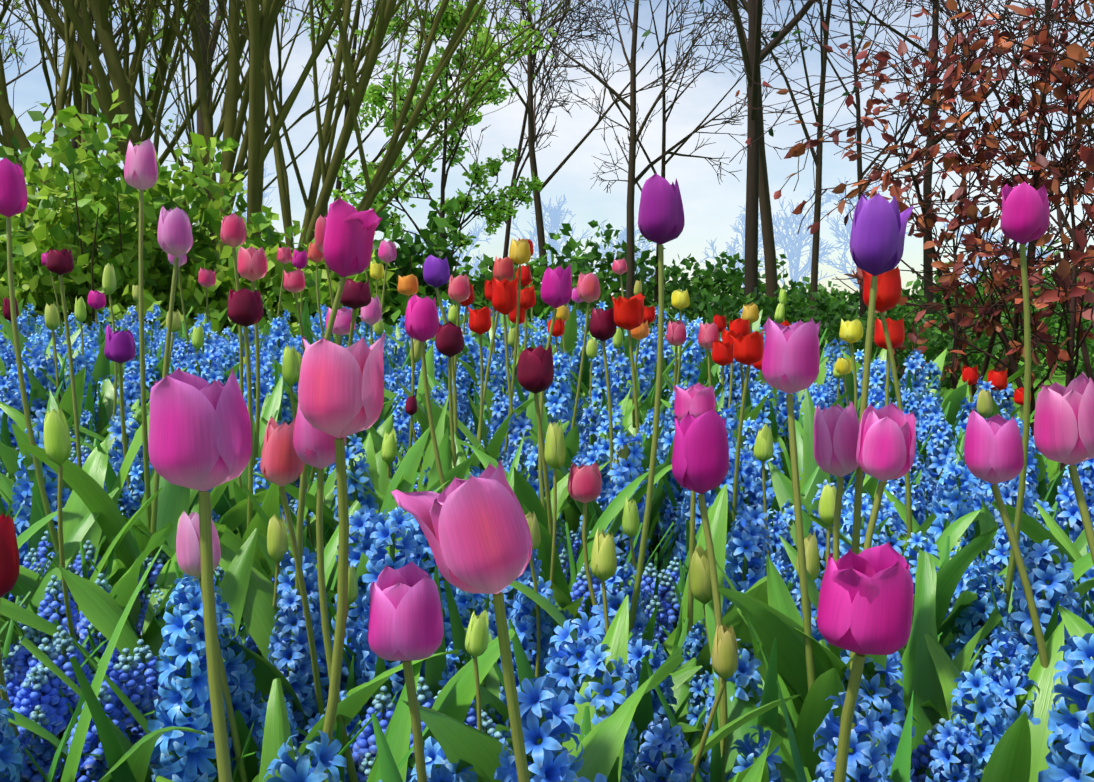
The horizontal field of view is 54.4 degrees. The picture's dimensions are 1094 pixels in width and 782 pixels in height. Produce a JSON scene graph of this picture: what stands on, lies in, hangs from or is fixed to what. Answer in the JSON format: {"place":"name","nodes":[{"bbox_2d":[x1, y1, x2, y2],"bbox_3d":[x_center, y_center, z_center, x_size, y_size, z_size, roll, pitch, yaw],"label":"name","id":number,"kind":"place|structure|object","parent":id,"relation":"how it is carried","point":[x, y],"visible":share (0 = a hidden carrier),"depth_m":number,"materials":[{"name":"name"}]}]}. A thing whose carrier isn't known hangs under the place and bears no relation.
{"place":"outdoors","nodes":[
{"label":"outdoors","id":0,"kind":"place"},
{"bbox_2d":[0,0,1093,316],"label":"sky","id":1,"kind":"structure","parent":0,"point":[710,207],"materials":[{"name":"white"}]},
{"bbox_2d":[59,320,1093,736],"bbox_3d":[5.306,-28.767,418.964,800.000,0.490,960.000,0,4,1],"label":"ground","id":2,"kind":"structure","parent":0,"point":[1061,378],"depth_m":11.14,"materials":[{"name":"brown soil"}]},
{"bbox_2d":[0,0,645,252],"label":"mossy tree stems","id":3,"kind":"object","parent":2,"relation":"on","point":[256,26],"visible":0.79,"depth_m":7.46,"materials":[{"name":"green plant"}]},
{"bbox_2d":[0,0,675,161],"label":"tree leaves","id":4,"kind":"object","parent":3,"relation":"attached to","point":[169,61],"visible":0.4,"depth_m":8.98,"materials":[{"name":"green plant"}]},
{"bbox_2d":[0,410,946,781],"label":"muscari flower carpet","id":5,"kind":"object","parent":2,"relation":"on","point":[44,696],"visible":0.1,"depth_m":1.15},
{"bbox_2d":[0,74,1093,388],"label":"bush","id":6,"kind":"object","parent":2,"relation":"on","point":[32,238],"depth_m":5.31,"materials":[{"name":"green plant"}]},
{"bbox_2d":[0,190,1093,781],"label":"tulip leaves","id":7,"kind":"object","parent":2,"relation":"on","point":[764,612],"visible":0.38,"depth_m":1.19,"materials":[{"name":"green plant"}]},
{"bbox_2d":[0,138,1093,679],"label":"tulips","id":8,"kind":"object","parent":7,"relation":"attached to","point":[482,534],"visible":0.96,"depth_m":0.95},
{"bbox_2d":[0,299,1093,781],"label":"hyacinths","id":9,"kind":"object","parent":2,"relation":"on","point":[652,739],"visible":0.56,"depth_m":1.20,"materials":[{"name":"blue plant"}]},
{"bbox_2d":[0,0,1093,327],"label":"tree branches","id":10,"kind":"object","parent":2,"relation":"on","point":[756,178],"visible":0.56,"depth_m":35.19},
{"bbox_2d":[138,0,552,253],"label":"young tree leaves","id":11,"kind":"object","parent":10,"relation":"attached to","point":[452,132],"visible":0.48,"depth_m":26.01,"materials":[{"name":"green plant"}]},
{"bbox_2d":[60,164,1055,299],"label":"distant trees","id":12,"kind":"object","parent":2,"relation":"on","point":[555,214],"visible":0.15,"depth_m":89.37,"materials":[{"name":"plant"}]},
{"bbox_2d":[625,0,1093,477],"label":"copper shrub","id":13,"kind":"object","parent":2,"relation":"on","point":[1074,51],"depth_m":2.87,"materials":[{"name":"red plant"}]}
]}

